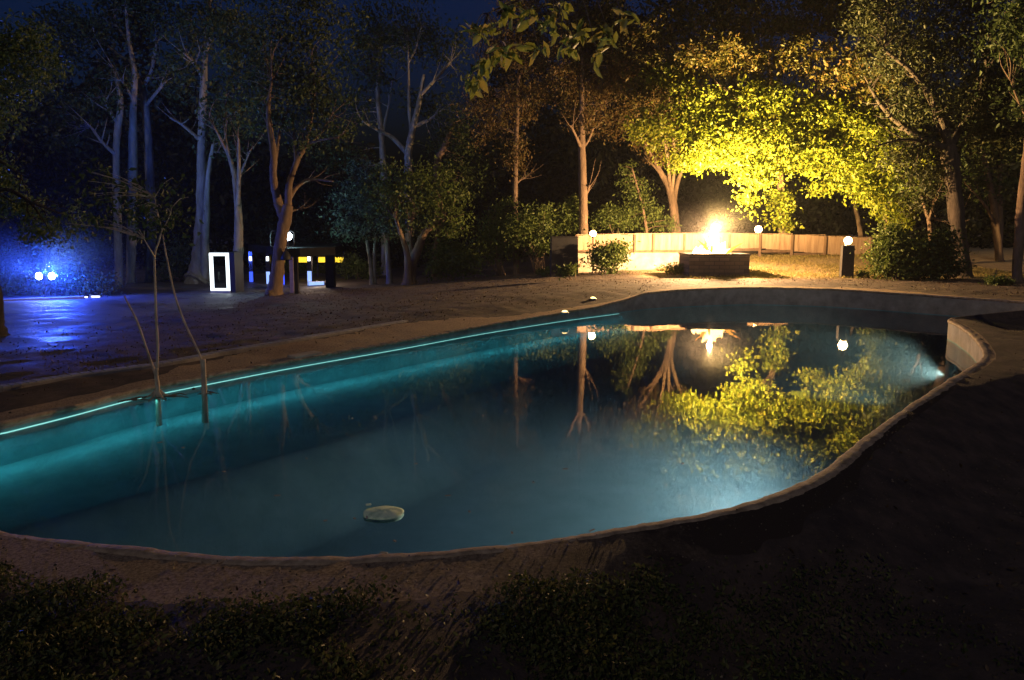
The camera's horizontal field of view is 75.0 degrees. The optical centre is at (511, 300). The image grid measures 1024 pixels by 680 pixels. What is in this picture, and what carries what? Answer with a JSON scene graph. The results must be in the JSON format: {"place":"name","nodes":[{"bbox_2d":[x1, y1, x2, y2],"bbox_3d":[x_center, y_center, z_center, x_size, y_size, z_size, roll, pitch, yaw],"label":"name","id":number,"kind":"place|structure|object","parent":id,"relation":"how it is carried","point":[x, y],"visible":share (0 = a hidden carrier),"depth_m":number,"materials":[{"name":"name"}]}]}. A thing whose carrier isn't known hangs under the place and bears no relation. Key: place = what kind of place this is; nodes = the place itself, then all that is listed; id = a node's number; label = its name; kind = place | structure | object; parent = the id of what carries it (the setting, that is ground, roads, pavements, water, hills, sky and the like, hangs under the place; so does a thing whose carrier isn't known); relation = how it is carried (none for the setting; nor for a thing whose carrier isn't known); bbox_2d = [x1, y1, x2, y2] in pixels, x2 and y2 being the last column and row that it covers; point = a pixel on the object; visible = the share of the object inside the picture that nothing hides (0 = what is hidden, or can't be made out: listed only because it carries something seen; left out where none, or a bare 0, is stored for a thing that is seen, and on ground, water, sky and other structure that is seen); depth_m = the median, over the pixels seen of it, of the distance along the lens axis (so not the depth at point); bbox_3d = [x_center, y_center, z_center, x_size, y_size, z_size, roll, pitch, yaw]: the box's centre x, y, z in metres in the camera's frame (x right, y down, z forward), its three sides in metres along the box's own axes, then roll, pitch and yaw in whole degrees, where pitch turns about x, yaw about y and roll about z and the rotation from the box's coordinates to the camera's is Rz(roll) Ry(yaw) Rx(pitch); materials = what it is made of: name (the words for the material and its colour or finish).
{"place":"outdoors","nodes":[
{"label":"outdoors","id":0,"kind":"place"},
{"bbox_2d":[0,234,1023,679],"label":"ground","id":1,"kind":"structure","parent":0,"point":[958,420],"depth_m":5.70,"materials":[{"name":"soil"}]},
{"bbox_2d":[3,296,83,300],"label":"road kerb","id":2,"kind":"structure","parent":1,"relation":"on","point":[48,298],"depth_m":27.71,"materials":[{"name":"concrete"}]},
{"bbox_2d":[35,241,56,297],"bbox_3d":[-19.592,-1.491,28.047,0.864,3.077,0.290,0,6,0],"label":"lamp post","id":3,"kind":"object","parent":1,"relation":"on","point":[50,276],"visible":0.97,"depth_m":27.99,"materials":[{"name":"white paint"}]},
{"bbox_2d":[0,8,111,336],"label":"tree","id":4,"kind":"object","parent":1,"relation":"on","point":[37,49],"visible":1,"depth_m":15.62,"materials":[{"name":"green plant"}]},
{"bbox_2d":[0,0,135,284],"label":"tree","id":5,"kind":"object","parent":1,"relation":"on","point":[117,132],"visible":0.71,"depth_m":34.98,"materials":[{"name":"green plant"}]},
{"bbox_2d":[0,235,136,296],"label":"shrub","id":6,"kind":"object","parent":1,"relation":"on","point":[19,268],"visible":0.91,"depth_m":29.50,"materials":[{"name":"green plant"}]},
{"bbox_2d":[40,0,198,281],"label":"tree","id":7,"kind":"object","parent":1,"relation":"on","point":[146,135],"visible":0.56,"depth_m":36.91,"materials":[{"name":"green plant"}]},
{"bbox_2d":[80,0,187,283],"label":"tree","id":8,"kind":"object","parent":1,"relation":"on","point":[131,247],"visible":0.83,"depth_m":35.94,"materials":[{"name":"green plant"}]},
{"bbox_2d":[139,232,191,282],"bbox_3d":[-19.243,-2.413,37.944,3.120,2.992,2.787,3,7,25],"label":"shrub","id":9,"kind":"object","parent":1,"relation":"on","point":[181,265],"visible":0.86,"depth_m":37.72,"materials":[{"name":"green plant"}]},
{"bbox_2d":[0,320,407,391],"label":"kerb","id":10,"kind":"structure","parent":1,"relation":"on","point":[52,379],"depth_m":12.10,"materials":[{"name":"concrete"}]},
{"bbox_2d":[136,0,277,283],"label":"tree","id":11,"kind":"object","parent":1,"relation":"on","point":[198,272],"visible":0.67,"depth_m":36.04,"materials":[{"name":"green plant"}]},
{"bbox_2d":[209,251,243,292],"bbox_3d":[-13.558,-1.343,31.688,1.178,1.953,1.030,0,6,0],"label":"light booth","id":12,"kind":"object","parent":1,"relation":"on","point":[234,273],"visible":0.9,"depth_m":31.27,"materials":[{"name":"concrete"}]},
{"bbox_2d":[164,0,290,264],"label":"tree","id":13,"kind":"object","parent":1,"relation":"on","point":[225,109],"visible":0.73,"depth_m":32.36,"materials":[{"name":"dark leaves"},{"name":"pale bark"}]},
{"bbox_2d":[248,243,346,293],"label":"pavilion","id":14,"kind":"structure","parent":1,"relation":"on","point":[302,252],"depth_m":33.73,"materials":[{"name":"fabric"}]},
{"bbox_2d":[270,230,294,246],"bbox_3d":[-10.804,-2.882,31.334,1.188,0.813,0.378,0,6,0],"label":"roof lamp","id":15,"kind":"object","parent":14,"relation":"on","point":[289,236],"visible":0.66,"depth_m":31.31,"materials":[{"name":"white paint"}]},
{"bbox_2d":[280,248,291,259],"bbox_3d":[-10.038,-2.109,29.984,0.498,0.522,1.253,0,6,0],"label":"hanging shade","id":16,"kind":"object","parent":14,"relation":"hanging from","point":[285,255],"visible":0.96,"depth_m":29.48,"materials":[{"name":"black paint"}]},
{"bbox_2d":[255,255,340,273],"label":"shrub","id":17,"kind":"object","parent":1,"relation":"on","point":[302,267],"visible":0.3,"depth_m":45.70,"materials":[{"name":"green plant"}]},
{"bbox_2d":[213,0,385,295],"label":"tree","id":18,"kind":"object","parent":1,"relation":"on","point":[285,210],"visible":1,"depth_m":29.04,"materials":[{"name":"green plant"}]},
{"bbox_2d":[335,250,383,279],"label":"shrub","id":19,"kind":"object","parent":1,"relation":"on","point":[361,268],"visible":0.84,"depth_m":38.77,"materials":[{"name":"green plant"}]},
{"bbox_2d":[303,154,418,284],"bbox_3d":[-7.476,-4.027,33.624,5.795,6.699,4.046,0,6,0],"label":"tree","id":20,"kind":"object","parent":1,"relation":"on","point":[358,184],"visible":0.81,"depth_m":33.37,"materials":[{"name":"green plant"}]},
{"bbox_2d":[305,0,428,274],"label":"tree","id":21,"kind":"object","parent":1,"relation":"on","point":[377,79],"visible":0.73,"depth_m":40.86,"materials":[{"name":"green plant"}]},
{"bbox_2d":[335,0,478,275],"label":"tree","id":22,"kind":"object","parent":1,"relation":"on","point":[414,123],"visible":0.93,"depth_m":38.41,"materials":[{"name":"green plant"}]},
{"bbox_2d":[354,151,482,284],"bbox_3d":[-4.511,-3.727,32.452,6.246,6.838,3.798,0,6,0],"label":"tree","id":23,"kind":"object","parent":1,"relation":"on","point":[432,197],"visible":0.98,"depth_m":31.93,"materials":[{"name":"green plant"}]},
{"bbox_2d":[405,100,498,276],"bbox_3d":[-3.251,-5.878,36.644,5.581,9.659,4.008,0,6,0],"label":"tree","id":24,"kind":"object","parent":1,"relation":"on","point":[443,150],"visible":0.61,"depth_m":36.22,"materials":[{"name":"green plant"}]},
{"bbox_2d":[416,233,494,281],"bbox_3d":[-2.790,-2.095,32.988,3.917,2.530,2.681,0,6,0],"label":"shrub","id":25,"kind":"object","parent":1,"relation":"on","point":[448,260],"visible":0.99,"depth_m":32.74,"materials":[{"name":"green plant"}]},
{"bbox_2d":[462,192,532,275],"bbox_3d":[-0.646,-3.323,33.747,3.739,4.224,2.976,0,6,0],"label":"shrub","id":26,"kind":"object","parent":1,"relation":"on","point":[489,233],"visible":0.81,"depth_m":33.52,"materials":[{"name":"green plant"}]},
{"bbox_2d":[450,0,566,273],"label":"tree","id":27,"kind":"object","parent":1,"relation":"on","point":[517,97],"visible":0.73,"depth_m":32.98,"materials":[{"name":"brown plant"}]},
{"bbox_2d":[0,287,1023,565],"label":"swimming pool","id":28,"kind":"structure","parent":1,"relation":"in","point":[622,411],"depth_m":11.55,"materials":[{"name":"liquid"}]},
{"bbox_2d":[162,235,208,422],"bbox_3d":[-5.161,0.464,10.484,0.840,2.986,0.104,3,7,24],"label":"leaning pole","id":29,"kind":"object","parent":28,"relation":"on","point":[205,418],"visible":0.94,"depth_m":10.43,"materials":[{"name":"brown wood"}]},
{"bbox_2d":[0,314,614,433],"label":"light strip","id":30,"kind":"object","parent":28,"relation":"attached to","point":[250,376],"visible":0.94,"depth_m":11.65,"materials":[{"name":"plastic"}]},
{"bbox_2d":[561,310,568,314],"bbox_3d":[1.477,0.330,18.639,0.220,0.115,0.220,0,6,0],"label":"rim light","id":31,"kind":"object","parent":28,"relation":"attached to","point":[564,312],"visible":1,"depth_m":18.56,"materials":[{"name":"metal"}]},
{"bbox_2d":[664,305,953,320],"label":"wall","id":32,"kind":"structure","parent":28,"relation":"in","point":[825,310],"depth_m":21.34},
{"bbox_2d":[46,157,204,425],"bbox_3d":[-5.779,-0.065,10.158,2.048,4.109,1.684,-4,7,-31],"label":"sapling","id":33,"kind":"object","parent":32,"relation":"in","point":[157,391],"visible":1,"depth_m":10.00,"materials":[{"name":"green plant"}]},
{"bbox_2d":[118,396,151,401],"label":"floating twig","id":34,"kind":"object","parent":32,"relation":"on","point":[135,398],"visible":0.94,"depth_m":10.05,"materials":[{"name":"wood"}]},
{"bbox_2d":[155,393,188,397],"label":"floating twig","id":35,"kind":"object","parent":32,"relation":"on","point":[174,395],"visible":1,"depth_m":10.25,"materials":[{"name":"brown wood"}]},
{"bbox_2d":[363,503,403,522],"bbox_3d":[-1.172,1.929,6.057,0.376,0.058,0.306,0,6,0],"label":"floating pad","id":36,"kind":"object","parent":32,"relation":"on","point":[383,514],"visible":1,"depth_m":5.99,"materials":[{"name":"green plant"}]},
{"bbox_2d":[951,370,959,376],"bbox_3d":[9.758,1.630,14.631,0.115,0.214,0.220,-1,6,-10],"label":"underwater lamp","id":37,"kind":"object","parent":28,"relation":"attached to","point":[955,372],"visible":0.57,"depth_m":14.61,"materials":[{"name":"metal"}]},
{"bbox_2d":[0,0,1023,269],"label":"distant wood","id":38,"kind":"object","parent":1,"relation":"on","point":[304,226],"visible":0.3,"depth_m":52.32,"materials":[{"name":"green plant"}]},
{"bbox_2d":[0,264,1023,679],"bbox_3d":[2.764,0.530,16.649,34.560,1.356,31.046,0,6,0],"label":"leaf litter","id":39,"kind":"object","parent":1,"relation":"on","point":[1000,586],"visible":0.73,"depth_m":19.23,"materials":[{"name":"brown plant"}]},
{"bbox_2d":[0,411,1023,679],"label":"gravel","id":40,"kind":"structure","parent":1,"relation":"on","point":[666,575],"depth_m":4.76,"materials":[{"name":"grey gravel"}]},
{"bbox_2d":[0,548,1023,679],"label":"ground cover","id":41,"kind":"object","parent":1,"relation":"on","point":[310,606],"visible":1,"depth_m":3.99,"materials":[{"name":"green plant"}]},
{"bbox_2d":[0,286,1023,607],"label":"pool deck","id":42,"kind":"structure","parent":1,"relation":"on","point":[754,528],"depth_m":4.83,"materials":[{"name":"concrete"}]},
{"bbox_2d":[287,351,321,358],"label":"paving slab","id":43,"kind":"structure","parent":42,"relation":"on","point":[302,355],"depth_m":12.81,"materials":[{"name":"grey stone"}]},
{"bbox_2d":[494,199,562,271],"bbox_3d":[0.838,-3.075,32.603,3.416,3.698,2.559,0,6,0],"label":"shrub","id":44,"kind":"object","parent":1,"relation":"on","point":[524,229],"visible":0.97,"depth_m":32.31,"materials":[{"name":"green plant"}]},
{"bbox_2d":[534,266,549,276],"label":"shrub","id":45,"kind":"object","parent":1,"relation":"on","point":[543,272],"visible":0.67,"depth_m":30.93,"materials":[{"name":"green plant"}]},
{"bbox_2d":[459,0,639,99],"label":"tree","id":46,"kind":"object","parent":1,"relation":"on","point":[482,67],"visible":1,"depth_m":9.59,"materials":[{"name":"green plant"}]},
{"bbox_2d":[550,236,578,276],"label":"wall","id":47,"kind":"structure","parent":1,"relation":"on","point":[563,250],"depth_m":30.12,"materials":[{"name":"black paint"}]},
{"bbox_2d":[553,262,580,280],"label":"shrub","id":48,"kind":"object","parent":1,"relation":"on","point":[564,271],"visible":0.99,"depth_m":27.26,"materials":[{"name":"green plant"}]},
{"bbox_2d":[549,193,600,235],"bbox_3d":[2.914,-3.403,33.427,2.364,3.981,2.206,-5,8,-38],"label":"shrub","id":49,"kind":"object","parent":1,"relation":"on","point":[566,218],"visible":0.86,"depth_m":33.13,"materials":[{"name":"green plant"}]},
{"bbox_2d":[590,230,595,272],"bbox_3d":[3.775,-2.220,31.139,0.300,2.098,0.300,0,6,0],"label":"globe lamp","id":50,"kind":"object","parent":1,"relation":"on","point":[593,233],"visible":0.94,"depth_m":30.99,"materials":[{"name":"black paint"}]},
{"bbox_2d":[536,0,664,235],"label":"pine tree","id":51,"kind":"object","parent":1,"relation":"on","point":[585,85],"visible":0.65,"depth_m":31.94,"materials":[{"name":"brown plant"}]},
{"bbox_2d":[580,230,640,274],"bbox_3d":[4.423,-2.135,30.112,2.670,2.099,2.183,0,6,0],"label":"shrub","id":52,"kind":"object","parent":1,"relation":"on","point":[611,255],"visible":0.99,"depth_m":29.85,"materials":[{"name":"green plant"}]},
{"bbox_2d":[588,201,640,234],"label":"shrub","id":53,"kind":"object","parent":1,"relation":"on","point":[612,219],"visible":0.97,"depth_m":34.04,"materials":[{"name":"green plant"}]},
{"bbox_2d":[578,253,678,272],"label":"retaining wall","id":54,"kind":"structure","parent":1,"relation":"on","point":[644,261],"depth_m":32.68,"materials":[{"name":"beige concrete"}]},
{"bbox_2d":[612,159,681,232],"bbox_3d":[7.185,-4.540,34.820,3.946,6.001,2.209,0,6,0],"label":"tree","id":55,"kind":"object","parent":1,"relation":"on","point":[642,206],"visible":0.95,"depth_m":34.48,"materials":[{"name":"green plant"}]},
{"bbox_2d":[591,20,707,232],"bbox_3d":[7.574,-8.100,35.269,7.407,12.894,3.484,0,6,0],"label":"tree","id":56,"kind":"object","parent":1,"relation":"on","point":[671,190],"visible":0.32,"depth_m":35.18,"materials":[{"name":"leaves"},{"name":"brown bark"}]},
{"bbox_2d":[654,262,683,274],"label":"shrub","id":57,"kind":"object","parent":1,"relation":"on","point":[676,269],"visible":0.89,"depth_m":28.72,"materials":[{"name":"green plant"}]},
{"bbox_2d":[678,252,750,276],"bbox_3d":[8.610,-1.448,28.544,2.583,1.154,1.760,0,6,0],"label":"fire planter","id":58,"kind":"object","parent":1,"relation":"on","point":[715,265],"visible":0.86,"depth_m":27.69,"materials":[{"name":"stone"}]},
{"bbox_2d":[692,235,741,253],"bbox_3d":[8.540,-2.306,28.463,2.462,0.989,1.244,1,6,9],"label":"fire","id":59,"kind":"object","parent":58,"relation":"on","point":[713,245],"visible":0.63,"depth_m":28.16,"materials":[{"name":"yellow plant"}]},
{"bbox_2d":[575,233,872,257],"bbox_3d":[11.318,-2.740,34.007,17.205,1.422,0.294,-2,6,-15],"label":"board fence","id":60,"kind":"object","parent":1,"relation":"on","point":[688,242],"visible":0.75,"depth_m":34.03,"materials":[{"name":"beige wood"}]},
{"bbox_2d":[565,0,941,255],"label":"tree","id":61,"kind":"object","parent":1,"relation":"on","point":[732,138],"visible":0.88,"depth_m":29.65,"materials":[{"name":"green plant"}]},
{"bbox_2d":[755,226,761,254],"bbox_3d":[13.782,-3.325,37.357,0.390,1.704,0.390,0,6,0],"label":"globe lamp","id":62,"kind":"object","parent":1,"relation":"on","point":[758,229],"visible":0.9,"depth_m":37.17,"materials":[{"name":"white glass"}]},
{"bbox_2d":[655,252,1023,278],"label":"bank grass","id":63,"kind":"structure","parent":1,"relation":"on","point":[764,274],"depth_m":30.13,"materials":[{"name":"green plant"}]},
{"bbox_2d":[839,237,854,277],"bbox_3d":[13.590,-1.697,27.033,0.455,1.764,0.455,2,6,15],"label":"pillar lamp","id":64,"kind":"object","parent":1,"relation":"on","point":[846,268],"visible":0.97,"depth_m":26.85,"materials":[{"name":"metal"}]},
{"bbox_2d":[818,147,877,236],"bbox_3d":[19.473,-5.824,39.782,4.327,7.814,3.242,0,6,0],"label":"tree","id":65,"kind":"object","parent":1,"relation":"on","point":[859,224],"visible":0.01,"depth_m":39.46,"materials":[{"name":"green plant"}]},
{"bbox_2d":[854,270,873,277],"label":"shrub","id":66,"kind":"object","parent":1,"relation":"on","point":[864,274],"visible":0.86,"depth_m":27.03,"materials":[{"name":"green plant"}]},
{"bbox_2d":[854,178,928,237],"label":"tree","id":67,"kind":"object","parent":1,"relation":"on","point":[915,215],"visible":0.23,"depth_m":30.56,"materials":[{"name":"green plant"}]},
{"bbox_2d":[849,218,943,280],"bbox_3d":[15.226,-1.930,26.024,3.608,2.582,2.676,0,6,0],"label":"shrub","id":68,"kind":"object","parent":1,"relation":"on","point":[890,257],"visible":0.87,"depth_m":25.84,"materials":[{"name":"green plant"}]},
{"bbox_2d":[876,163,978,253],"bbox_3d":[17.910,-3.422,28.631,4.289,4.957,3.174,0,6,0],"label":"tree","id":69,"kind":"object","parent":1,"relation":"on","point":[929,218],"visible":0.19,"depth_m":28.64,"materials":[{"name":"green plant"}]},
{"bbox_2d":[832,0,1023,277],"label":"tree","id":70,"kind":"object","parent":1,"relation":"on","point":[946,147],"visible":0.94,"depth_m":26.34,"materials":[{"name":"green plant"}]},
{"bbox_2d":[882,219,977,280],"bbox_3d":[16.313,-1.905,25.725,3.418,2.466,2.513,0,6,0],"label":"shrub","id":71,"kind":"object","parent":1,"relation":"on","point":[944,251],"visible":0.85,"depth_m":25.49,"materials":[{"name":"green plant"}]},
{"bbox_2d":[939,30,1023,261],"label":"tree","id":72,"kind":"object","parent":1,"relation":"on","point":[995,212],"visible":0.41,"depth_m":32.48,"materials":[{"name":"green plant"}]},
{"bbox_2d":[957,0,1023,281],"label":"tree","id":73,"kind":"object","parent":1,"relation":"on","point":[1009,23],"visible":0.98,"depth_m":24.14,"materials":[{"name":"green plant"}]},
{"bbox_2d":[977,274,1016,285],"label":"shrub","id":74,"kind":"object","parent":1,"relation":"on","point":[991,280],"visible":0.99,"depth_m":23.55,"materials":[{"name":"green plant"}]},
{"bbox_2d":[0,0,1023,419],"label":"sky","id":75,"kind":"structure","parent":0,"point":[469,10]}
]}

